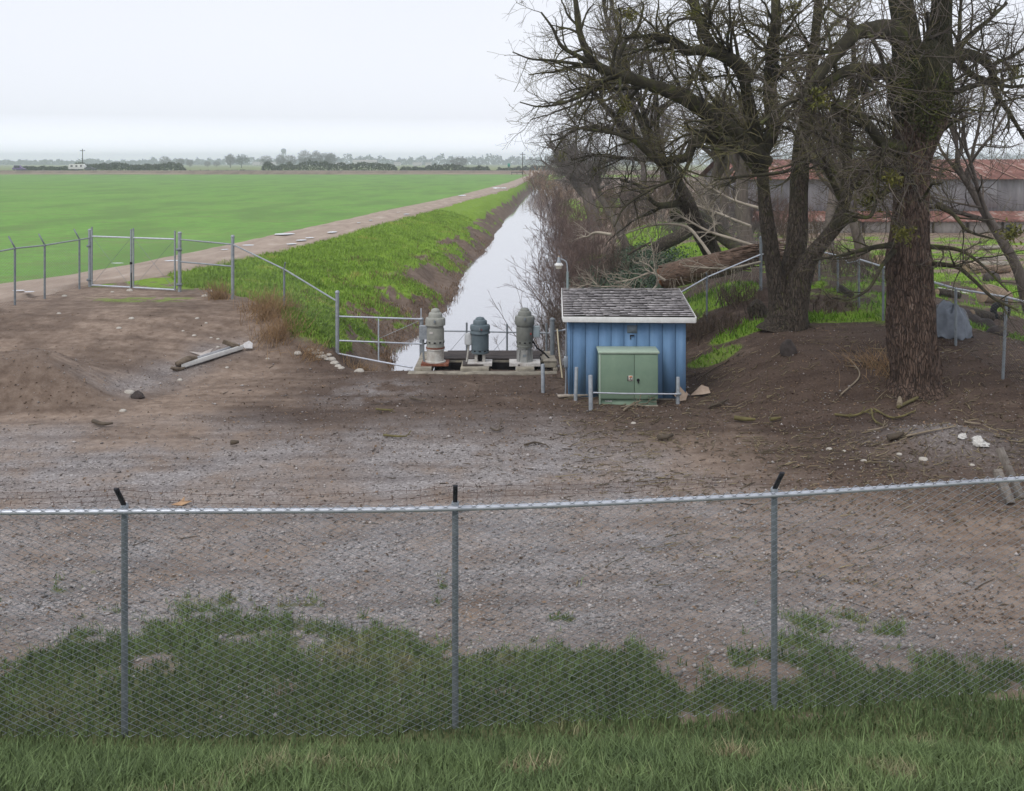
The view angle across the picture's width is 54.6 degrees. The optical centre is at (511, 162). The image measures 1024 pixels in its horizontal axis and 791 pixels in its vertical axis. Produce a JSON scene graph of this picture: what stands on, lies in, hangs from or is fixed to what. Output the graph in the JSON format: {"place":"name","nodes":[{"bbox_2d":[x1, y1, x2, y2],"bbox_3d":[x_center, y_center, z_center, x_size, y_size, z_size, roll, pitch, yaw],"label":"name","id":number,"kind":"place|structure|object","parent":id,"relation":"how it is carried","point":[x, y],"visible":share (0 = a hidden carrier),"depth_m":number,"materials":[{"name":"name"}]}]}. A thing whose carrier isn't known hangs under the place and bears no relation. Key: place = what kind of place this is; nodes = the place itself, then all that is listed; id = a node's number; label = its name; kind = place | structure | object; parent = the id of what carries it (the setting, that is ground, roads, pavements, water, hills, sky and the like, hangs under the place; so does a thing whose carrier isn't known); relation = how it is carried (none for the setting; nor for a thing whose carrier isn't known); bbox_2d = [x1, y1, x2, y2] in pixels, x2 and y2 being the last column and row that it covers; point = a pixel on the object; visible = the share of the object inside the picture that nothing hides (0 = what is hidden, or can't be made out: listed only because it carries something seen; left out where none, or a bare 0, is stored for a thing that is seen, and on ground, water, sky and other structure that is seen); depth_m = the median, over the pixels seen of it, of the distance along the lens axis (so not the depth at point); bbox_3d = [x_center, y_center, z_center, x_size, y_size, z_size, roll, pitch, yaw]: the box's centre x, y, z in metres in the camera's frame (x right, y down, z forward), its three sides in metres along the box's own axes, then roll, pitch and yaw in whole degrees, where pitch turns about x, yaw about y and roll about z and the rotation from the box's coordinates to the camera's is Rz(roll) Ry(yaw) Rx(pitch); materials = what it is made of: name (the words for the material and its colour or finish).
{"place":"outdoors","nodes":[
{"label":"outdoors","id":0,"kind":"place"},
{"bbox_2d":[0,174,527,283],"bbox_3d":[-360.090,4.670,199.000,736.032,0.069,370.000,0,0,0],"label":"crop field","id":1,"kind":"structure","parent":0,"point":[49,209],"depth_m":103.03,"materials":[{"name":"plant"}]},
{"bbox_2d":[0,170,538,302],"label":"dirt road","id":2,"kind":"structure","parent":0,"point":[270,243],"depth_m":50.04,"materials":[{"name":"soil"}]},
{"bbox_2d":[0,170,702,170],"bbox_3d":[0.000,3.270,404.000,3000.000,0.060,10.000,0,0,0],"label":"highway","id":3,"kind":"structure","parent":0,"point":[282,170],"depth_m":400.30,"materials":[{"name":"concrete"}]},
{"bbox_2d":[4,173,699,173],"bbox_3d":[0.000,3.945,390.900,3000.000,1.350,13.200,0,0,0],"label":"verge","id":4,"kind":"structure","parent":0,"point":[337,173],"depth_m":387.75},
{"bbox_2d":[390,182,569,370],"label":"water","id":5,"kind":"structure","parent":0,"point":[489,272],"depth_m":54.00,"materials":[{"name":"grey liquid"}]},
{"bbox_2d":[0,164,1023,790],"bbox_3d":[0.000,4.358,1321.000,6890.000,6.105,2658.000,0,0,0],"label":"ground","id":6,"kind":"structure","parent":0,"point":[96,318],"depth_m":17.88,"materials":[{"name":"soil"}]},
{"bbox_2d":[0,229,89,307],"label":"chain link fence","id":7,"kind":"object","parent":6,"relation":"on","point":[44,262],"visible":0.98,"depth_m":32.97,"materials":[{"name":"metal"}]},
{"bbox_2d":[22,165,71,169],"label":"hedge","id":8,"kind":"object","parent":6,"relation":"on","point":[45,168],"visible":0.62,"depth_m":418.82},
{"bbox_2d":[86,229,91,286],"bbox_3d":[-15.428,3.658,36.294,0.180,2.465,0.168,0,0,0],"label":"gate post","id":9,"kind":"object","parent":6,"relation":"on","point":[88,279],"visible":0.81,"depth_m":36.25,"materials":[{"name":"metal"}]},
{"bbox_2d":[91,227,131,287],"bbox_3d":[-14.449,3.427,35.861,1.923,2.153,0.092,0,0,20],"label":"gate leaf","id":10,"kind":"object","parent":9,"relation":"attached to","point":[130,260],"visible":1,"depth_m":35.87,"materials":[{"name":"metal"}]},
{"bbox_2d":[72,162,186,169],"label":"hedge","id":11,"kind":"object","parent":6,"relation":"on","point":[123,165],"visible":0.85,"depth_m":416.54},
{"bbox_2d":[176,232,181,291],"bbox_3d":[-11.681,3.664,34.894,0.180,2.465,0.168,0,0,0],"label":"gate post","id":12,"kind":"object","parent":6,"relation":"on","point":[179,250],"visible":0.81,"depth_m":34.84,"materials":[{"name":"metal"}]},
{"bbox_2d":[132,228,175,290],"bbox_3d":[-12.702,3.430,35.221,1.884,2.153,0.064,0,0,20],"label":"gate leaf","id":13,"kind":"object","parent":12,"relation":"attached to","point":[165,239],"visible":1,"depth_m":35.20,"materials":[{"name":"metal"}]},
{"bbox_2d":[170,339,252,370],"bbox_3d":[-8.203,5.183,26.926,0.536,0.575,2.490,0,0,43],"label":"pipe","id":14,"kind":"object","parent":6,"relation":"on","point":[183,363],"visible":1,"depth_m":26.85,"materials":[{"name":"white paint"}]},
{"bbox_2d":[201,276,241,300],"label":"dry grass tuft","id":15,"kind":"object","parent":6,"relation":"on","point":[220,295],"visible":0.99,"depth_m":32.84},
{"bbox_2d":[180,235,339,353],"bbox_3d":[-8.186,4.080,31.637,0.398,3.354,9.556,0,0,-45],"label":"chain link fence","id":16,"kind":"object","parent":6,"relation":"on","point":[336,300],"visible":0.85,"depth_m":31.42,"materials":[{"name":"metal"}]},
{"bbox_2d":[233,282,290,315],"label":"dry grass tuft","id":17,"kind":"object","parent":6,"relation":"on","point":[249,305],"visible":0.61,"depth_m":30.77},
{"bbox_2d":[239,281,318,324],"bbox_3d":[-7.206,4.230,29.859,2.282,1.295,2.070,0,0,22],"label":"dry grass tuft","id":18,"kind":"object","parent":6,"relation":"on","point":[267,310],"visible":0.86,"depth_m":29.80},
{"bbox_2d":[242,302,318,359],"bbox_3d":[-6.544,4.731,28.498,2.222,1.383,2.443,0,0,-30],"label":"dry grass tuft","id":19,"kind":"object","parent":6,"relation":"on","point":[284,327],"visible":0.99,"depth_m":28.30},
{"bbox_2d":[288,336,331,365],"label":"dry grass tuft","id":20,"kind":"object","parent":6,"relation":"on","point":[310,348],"visible":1,"depth_m":27.47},
{"bbox_2d":[261,159,397,169],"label":"hedge","id":21,"kind":"object","parent":6,"relation":"on","point":[290,165],"visible":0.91,"depth_m":419.10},
{"bbox_2d":[168,208,491,353],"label":"bank grass","id":22,"kind":"structure","parent":6,"relation":"on","point":[329,318],"depth_m":44.80,"materials":[{"name":"plant"}]},
{"bbox_2d":[339,316,421,367],"bbox_3d":[-3.774,4.986,27.628,2.348,1.278,2.291,0,0,0],"label":"pipe railing","id":23,"kind":"object","parent":6,"relation":"on","point":[378,318],"visible":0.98,"depth_m":28.34,"materials":[{"name":"metal"}]},
{"bbox_2d":[271,222,493,370],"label":"bank weeds","id":24,"kind":"object","parent":6,"relation":"on","point":[386,357],"visible":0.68,"depth_m":40.93,"materials":[{"name":"plant"}]},
{"bbox_2d":[400,163,489,169],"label":"hedge","id":25,"kind":"object","parent":6,"relation":"on","point":[447,166],"visible":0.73,"depth_m":422.73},
{"bbox_2d":[408,350,557,374],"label":"pump platform","id":26,"kind":"structure","parent":6,"relation":"on","point":[499,358],"depth_m":27.60,"materials":[{"name":"concrete"}]},
{"bbox_2d":[419,308,449,365],"bbox_3d":[-2.125,4.741,27.084,0.810,1.533,0.633,0,0,0],"label":"pump motor","id":27,"kind":"object","parent":26,"relation":"on","point":[431,331],"visible":1,"depth_m":26.91,"materials":[{"name":"grey paint"}]},
{"bbox_2d":[465,317,491,365],"bbox_3d":[-0.920,4.858,27.070,0.755,1.295,0.606,0,0,0],"label":"pump motor","id":28,"kind":"object","parent":26,"relation":"on","point":[477,338],"visible":1,"depth_m":26.93,"materials":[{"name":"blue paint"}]},
{"bbox_2d":[509,307,548,365],"bbox_3d":[0.499,4.733,27.084,1.143,1.553,0.633,0,0,0],"label":"pump motor","id":29,"kind":"object","parent":26,"relation":"on","point":[527,330],"visible":0.98,"depth_m":26.93,"materials":[{"name":"green paint"}]},
{"bbox_2d":[419,308,554,368],"bbox_3d":[-0.732,5.912,28.725,3.929,3.276,0.806,0,0,0],"label":"chain link fence","id":30,"kind":"object","parent":6,"relation":"on","point":[552,336],"visible":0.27,"depth_m":29.07,"materials":[{"name":"metal"}]},
{"bbox_2d":[0,569,1023,790],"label":"levee grass","id":31,"kind":"structure","parent":6,"relation":"on","point":[696,763],"depth_m":9.17,"materials":[{"name":"plant"}]},
{"bbox_2d":[0,463,1023,737],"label":"chain link fence","id":32,"kind":"object","parent":6,"relation":"on","point":[124,509],"visible":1,"depth_m":9.25,"materials":[{"name":"metal"}]},
{"bbox_2d":[0,330,1023,719],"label":"gravel stones","id":33,"kind":"object","parent":6,"relation":"on","point":[504,590],"visible":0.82,"depth_m":13.58,"materials":[{"name":"gravel"}]},
{"bbox_2d":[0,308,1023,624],"bbox_3d":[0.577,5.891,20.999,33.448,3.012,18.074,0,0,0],"label":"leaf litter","id":34,"kind":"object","parent":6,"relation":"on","point":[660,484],"visible":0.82,"depth_m":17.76,"materials":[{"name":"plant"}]},
{"bbox_2d":[0,152,1023,164],"bbox_3d":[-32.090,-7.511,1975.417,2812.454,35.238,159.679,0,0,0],"label":"distant wood","id":35,"kind":"object","parent":6,"relation":"on","point":[473,160],"visible":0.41,"depth_m":1933.99,"materials":[{"name":"plant"}]},
{"bbox_2d":[488,281,565,349],"bbox_3d":[1.633,5.701,36.696,3.826,2.587,4.681,0,0,-41],"label":"willow shrub","id":36,"kind":"object","parent":6,"relation":"on","point":[557,318],"visible":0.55,"depth_m":36.62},
{"bbox_2d":[520,166,559,191],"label":"willow shrub","id":37,"kind":"object","parent":6,"relation":"on","point":[536,183],"visible":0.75,"depth_m":233.65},
{"bbox_2d":[507,239,594,316],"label":"willow shrub","id":38,"kind":"object","parent":6,"relation":"on","point":[560,280],"visible":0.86,"depth_m":43.67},
{"bbox_2d":[525,185,584,222],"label":"willow shrub","id":39,"kind":"object","parent":6,"relation":"on","point":[557,200],"visible":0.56,"depth_m":109.15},
{"bbox_2d":[538,179,574,203],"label":"willow shrub","id":40,"kind":"object","parent":6,"relation":"on","point":[550,193],"visible":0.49,"depth_m":159.35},
{"bbox_2d":[498,225,620,301],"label":"willow shrub","id":41,"kind":"object","parent":6,"relation":"on","point":[577,265],"visible":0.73,"depth_m":47.88,"materials":[{"name":"plant"}]},
{"bbox_2d":[523,195,599,249],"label":"willow shrub","id":42,"kind":"object","parent":6,"relation":"on","point":[557,210],"visible":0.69,"depth_m":77.38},
{"bbox_2d":[526,120,601,234],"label":"bare tree","id":43,"kind":"object","parent":6,"relation":"on","point":[583,194],"visible":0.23,"depth_m":82.33,"materials":[{"name":"brown plant"}]},
{"bbox_2d":[525,216,614,279],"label":"willow shrub","id":44,"kind":"object","parent":6,"relation":"on","point":[562,238],"visible":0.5,"depth_m":57.68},
{"bbox_2d":[540,134,636,249],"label":"bare tree","id":45,"kind":"object","parent":6,"relation":"on","point":[602,201],"visible":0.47,"depth_m":60.62,"materials":[{"name":"brown plant"}]},
{"bbox_2d":[568,218,611,242],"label":"dead branch","id":46,"kind":"object","parent":6,"relation":"on","point":[596,232],"visible":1,"depth_m":46.83,"materials":[{"name":"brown wood"}]},
{"bbox_2d":[588,375,592,409],"bbox_3d":[1.773,5.431,22.360,0.096,1.280,0.095,-1,0,0],"label":"bollard","id":47,"kind":"object","parent":6,"relation":"on","point":[590,385],"visible":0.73,"depth_m":22.32,"materials":[{"name":"metal"}]},
{"bbox_2d":[562,190,624,230],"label":"willow shrub","id":48,"kind":"object","parent":6,"relation":"on","point":[600,205],"visible":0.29,"depth_m":83.49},
{"bbox_2d":[561,214,644,267],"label":"willow shrub","id":49,"kind":"object","parent":6,"relation":"on","point":[606,238],"visible":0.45,"depth_m":59.64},
{"bbox_2d":[565,175,649,215],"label":"willow shrub","id":50,"kind":"object","parent":6,"relation":"on","point":[612,191],"visible":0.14,"depth_m":91.27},
{"bbox_2d":[579,244,640,282],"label":"willow shrub","id":51,"kind":"object","parent":6,"relation":"on","point":[609,261],"visible":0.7,"depth_m":51.69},
{"bbox_2d":[569,264,660,289],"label":"bush","id":52,"kind":"object","parent":6,"relation":"on","point":[596,283],"visible":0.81,"depth_m":31.95,"materials":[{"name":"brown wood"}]},
{"bbox_2d":[515,0,728,256],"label":"bare tree","id":53,"kind":"object","parent":6,"relation":"on","point":[684,203],"visible":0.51,"depth_m":35.01,"materials":[{"name":"brown plant"}]},
{"bbox_2d":[655,193,751,248],"bbox_3d":[7.183,2.174,36.221,1.772,2.128,5.561,0,0,-42],"label":"dead branch","id":54,"kind":"object","parent":53,"relation":"attached to","point":[712,232],"visible":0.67,"depth_m":36.33,"materials":[{"name":"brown wood"}]},
{"bbox_2d":[592,199,653,235],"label":"willow shrub","id":55,"kind":"object","parent":6,"relation":"on","point":[627,221],"visible":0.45,"depth_m":69.57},
{"bbox_2d":[559,235,696,289],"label":"ivy ground cover","id":56,"kind":"object","parent":6,"relation":"on","point":[652,277],"visible":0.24,"depth_m":49.27,"materials":[{"name":"plant"}]},
{"bbox_2d":[561,288,696,399],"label":"pump shed","id":57,"kind":"structure","parent":6,"relation":"on","point":[593,318],"depth_m":23.53,"materials":[{"name":"blue paint"}]},
{"bbox_2d":[612,113,646,195],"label":"bare tree","id":58,"kind":"object","parent":6,"relation":"on","point":[642,172],"visible":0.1,"depth_m":129.65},
{"bbox_2d":[607,233,665,287],"bbox_3d":[4.022,3.386,32.699,2.039,2.310,1.240,0,0,7],"label":"dead branch","id":59,"kind":"object","parent":6,"relation":"on","point":[646,273],"visible":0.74,"depth_m":32.51,"materials":[{"name":"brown wood"}]},
{"bbox_2d":[605,187,675,221],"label":"willow shrub","id":60,"kind":"object","parent":6,"relation":"on","point":[655,217],"visible":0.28,"depth_m":71.40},
{"bbox_2d":[631,238,674,287],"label":"dead branch","id":61,"kind":"object","parent":6,"relation":"on","point":[656,274],"visible":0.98,"depth_m":30.99,"materials":[{"name":"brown wood"}]},
{"bbox_2d":[596,163,709,209],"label":"willow shrub","id":62,"kind":"object","parent":6,"relation":"on","point":[661,178],"visible":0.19,"depth_m":86.96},
{"bbox_2d":[555,236,761,363],"bbox_3d":[4.857,4.449,30.567,8.496,3.997,0.569,0,0,-32],"label":"chain link fence","id":63,"kind":"object","parent":6,"relation":"on","point":[760,265],"visible":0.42,"depth_m":31.89,"materials":[{"name":"metal"}]},
{"bbox_2d":[628,95,700,200],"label":"bare tree","id":64,"kind":"object","parent":6,"relation":"on","point":[668,123],"visible":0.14,"depth_m":93.33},
{"bbox_2d":[650,227,691,253],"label":"fallen log","id":65,"kind":"object","parent":6,"relation":"on","point":[672,239],"visible":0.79,"depth_m":45.92,"materials":[{"name":"wood"}]},
{"bbox_2d":[645,211,730,242],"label":"willow shrub","id":66,"kind":"object","parent":6,"relation":"on","point":[676,227],"visible":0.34,"depth_m":54.10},
{"bbox_2d":[686,311,727,346],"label":"bramble","id":67,"kind":"object","parent":6,"relation":"on","point":[697,331],"visible":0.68,"depth_m":29.49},
{"bbox_2d":[673,188,751,230],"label":"dead branch","id":68,"kind":"object","parent":6,"relation":"on","point":[707,205],"visible":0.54,"depth_m":42.24,"materials":[{"name":"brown wood"}]},
{"bbox_2d":[669,204,758,248],"bbox_3d":[7.612,2.722,37.906,2.237,2.318,6.348,0,0,-28],"label":"fallen tree","id":69,"kind":"object","parent":6,"relation":"on","point":[728,243],"visible":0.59,"depth_m":37.49,"materials":[{"name":"wood"}]},
{"bbox_2d":[657,239,785,293],"bbox_3d":[7.358,3.652,33.833,4.874,2.147,1.046,0,0,15],"label":"fallen log","id":70,"kind":"object","parent":6,"relation":"on","point":[681,275],"visible":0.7,"depth_m":33.69,"materials":[{"name":"wood"}]},
{"bbox_2d":[614,206,715,253],"bbox_3d":[5.748,2.431,36.748,1.878,1.821,5.685,0,0,-39],"label":"dead branch","id":71,"kind":"object","parent":70,"relation":"on","point":[691,230],"visible":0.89,"depth_m":36.61,"materials":[{"name":"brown wood"}]},
{"bbox_2d":[675,249,760,278],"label":"dead branch","id":72,"kind":"object","parent":70,"relation":"on","point":[724,267],"visible":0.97,"depth_m":33.12,"materials":[{"name":"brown wood"}]},
{"bbox_2d":[684,167,758,217],"bbox_3d":[8.186,1.144,39.689,4.155,2.122,1.535,0,0,43],"label":"dead branch","id":73,"kind":"object","parent":6,"relation":"on","point":[737,201],"visible":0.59,"depth_m":39.52,"materials":[{"name":"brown wood"}]},
{"bbox_2d":[697,309,747,334],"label":"bramble","id":74,"kind":"object","parent":6,"relation":"on","point":[725,319],"visible":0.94,"depth_m":29.11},
{"bbox_2d":[664,173,788,220],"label":"willow shrub","id":75,"kind":"object","parent":6,"relation":"on","point":[732,206],"visible":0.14,"depth_m":73.66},
{"bbox_2d":[667,96,791,240],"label":"bare tree","id":76,"kind":"object","parent":6,"relation":"on","point":[718,167],"visible":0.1,"depth_m":50.49,"materials":[{"name":"brown plant"}]},
{"bbox_2d":[487,0,976,331],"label":"bare tree","id":77,"kind":"object","parent":6,"relation":"on","point":[788,282],"visible":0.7,"depth_m":26.81,"materials":[{"name":"brown plant"}]},
{"bbox_2d":[677,62,793,245],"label":"bare tree","id":78,"kind":"object","parent":6,"relation":"on","point":[742,195],"visible":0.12,"depth_m":47.65,"materials":[{"name":"brown plant"}]},
{"bbox_2d":[702,203,776,243],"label":"willow shrub","id":79,"kind":"object","parent":6,"relation":"on","point":[754,227],"visible":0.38,"depth_m":51.28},
{"bbox_2d":[715,278,766,316],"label":"bramble","id":80,"kind":"object","parent":6,"relation":"on","point":[729,300],"visible":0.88,"depth_m":31.38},
{"bbox_2d":[693,87,793,227],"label":"bare tree","id":81,"kind":"object","parent":6,"relation":"on","point":[723,201],"visible":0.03,"depth_m":59.59,"materials":[{"name":"brown plant"}]},
{"bbox_2d":[747,299,767,317],"bbox_3d":[7.388,4.511,29.601,0.794,0.894,0.722,0,0,0],"label":"tree stump","id":82,"kind":"object","parent":6,"relation":"on","point":[758,307],"visible":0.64,"depth_m":29.40,"materials":[{"name":"wood"}]},
{"bbox_2d":[718,190,813,236],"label":"willow shrub","id":83,"kind":"object","parent":6,"relation":"on","point":[776,215],"visible":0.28,"depth_m":63.54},
{"bbox_2d":[780,339,797,355],"bbox_3d":[6.928,4.628,24.889,0.428,0.413,0.335,0,0,0],"label":"dark clod","id":84,"kind":"object","parent":6,"relation":"on","point":[787,347],"visible":1,"depth_m":24.78,"materials":[{"name":"soil"}]},
{"bbox_2d":[555,307,1023,590],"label":"pale twig litter","id":85,"kind":"object","parent":6,"relation":"on","point":[703,403],"visible":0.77,"depth_m":19.08,"materials":[{"name":"wood"}]},
{"bbox_2d":[756,206,846,244],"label":"willow shrub","id":86,"kind":"object","parent":6,"relation":"on","point":[815,232],"visible":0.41,"depth_m":59.87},
{"bbox_2d":[587,221,1023,367],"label":"rank grass","id":87,"kind":"structure","parent":6,"relation":"on","point":[818,316],"depth_m":32.76,"materials":[{"name":"plant"}]},
{"bbox_2d":[781,234,885,280],"bbox_3d":[11.769,3.429,36.720,3.995,1.604,4.129,0,0,33],"label":"bramble","id":88,"kind":"object","parent":6,"relation":"on","point":[842,264],"visible":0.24,"depth_m":36.22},
{"bbox_2d":[782,100,891,258],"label":"bare tree","id":89,"kind":"object","parent":6,"relation":"on","point":[855,225],"visible":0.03,"depth_m":50.01,"materials":[{"name":"brown plant"}]},
{"bbox_2d":[810,290,874,315],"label":"bramble","id":90,"kind":"object","parent":6,"relation":"on","point":[816,302],"visible":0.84,"depth_m":29.95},
{"bbox_2d":[809,125,881,249],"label":"bare tree","id":91,"kind":"object","parent":6,"relation":"on","point":[830,209],"visible":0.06,"depth_m":57.23,"materials":[{"name":"brown plant"}]},
{"bbox_2d":[816,246,885,281],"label":"bramble","id":92,"kind":"object","parent":6,"relation":"on","point":[876,262],"visible":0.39,"depth_m":35.81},
{"bbox_2d":[828,340,889,384],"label":"dry grass tuft","id":93,"kind":"object","parent":6,"relation":"on","point":[876,361],"visible":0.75,"depth_m":23.66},
{"bbox_2d":[699,158,1023,232],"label":"farm barn","id":94,"kind":"structure","parent":6,"relation":"on","point":[1010,182],"depth_m":75.98,"materials":[{"name":"red metal"}]},
{"bbox_2d":[706,0,1023,402],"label":"bare tree","id":95,"kind":"object","parent":6,"relation":"on","point":[915,72],"visible":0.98,"depth_m":21.86,"materials":[{"name":"brown plant"}]},
{"bbox_2d":[762,252,1023,383],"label":"chain link fence","id":96,"kind":"object","parent":6,"relation":"on","point":[956,330],"visible":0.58,"depth_m":24.97,"materials":[{"name":"metal"}]},
{"bbox_2d":[821,20,1023,312],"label":"bare tree","id":97,"kind":"object","parent":6,"relation":"on","point":[975,193],"visible":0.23,"depth_m":27.26,"materials":[{"name":"brown plant"}]},
{"bbox_2d":[935,288,961,298],"bbox_3d":[14.988,4.510,34.146,0.990,0.415,0.294,0,0,-18],"label":"cut log","id":98,"kind":"object","parent":6,"relation":"on","point":[945,291],"visible":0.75,"depth_m":34.00,"materials":[{"name":"wood"}]},
{"bbox_2d":[936,300,973,339],"bbox_3d":[11.450,4.082,25.823,0.961,0.985,0.981,0,0,43],"label":"tarp","id":99,"kind":"object","parent":6,"relation":"on","point":[947,309],"visible":0.84,"depth_m":25.56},
{"bbox_2d":[971,435,989,446],"bbox_3d":[8.862,5.273,18.848,0.381,0.194,0.255,0,0,-13],"label":"plastic bag","id":100,"kind":"object","parent":6,"relation":"on","point":[977,441],"visible":1,"depth_m":18.77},
{"bbox_2d":[970,309,994,320],"bbox_3d":[14.497,4.718,30.646,0.887,0.438,0.326,0,0,-21],"label":"cut log","id":101,"kind":"object","parent":6,"relation":"on","point":[986,314],"visible":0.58,"depth_m":30.51,"materials":[{"name":"wood"}]},
{"bbox_2d":[975,265,1011,273],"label":"cut log","id":102,"kind":"object","parent":6,"relation":"on","point":[999,268],"visible":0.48,"depth_m":47.03,"materials":[{"name":"wood"}]},
{"bbox_2d":[975,284,1012,304],"bbox_3d":[16.842,4.658,34.642,1.173,0.834,0.692,0,0,-16],"label":"cut log","id":103,"kind":"object","parent":6,"relation":"on","point":[998,290],"visible":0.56,"depth_m":34.41,"materials":[{"name":"wood"}]},
{"bbox_2d":[992,469,1014,503],"bbox_3d":[8.136,5.363,16.439,0.150,0.492,0.415,0,0,-9],"label":"timber","id":104,"kind":"object","parent":6,"relation":"on","point":[998,472],"visible":0.86,"depth_m":16.37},
{"bbox_2d":[995,447,1023,498],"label":"timber","id":105,"kind":"object","parent":6,"relation":"on","point":[1002,456],"visible":0.97,"depth_m":16.71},
{"bbox_2d":[0,0,1023,163],"label":"sky","id":106,"kind":"structure","parent":0,"point":[117,80],"materials":[{"name":"white"}]},
{"bbox_3d":[2.651,5.741,23.180,1.415,0.318,0.780,0,0,0],"label":"cabinet pad","id":107,"kind":"object","parent":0,"visible":0},
{"bbox_2d":[596,346,659,404],"bbox_3d":[2.691,5.098,23.137,1.405,1.505,0.702,0,0,1],"label":"electrical cabinet","id":108,"kind":"object","parent":107,"relation":"on","point":[627,369],"visible":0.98,"depth_m":22.83,"materials":[{"name":"green metal"}]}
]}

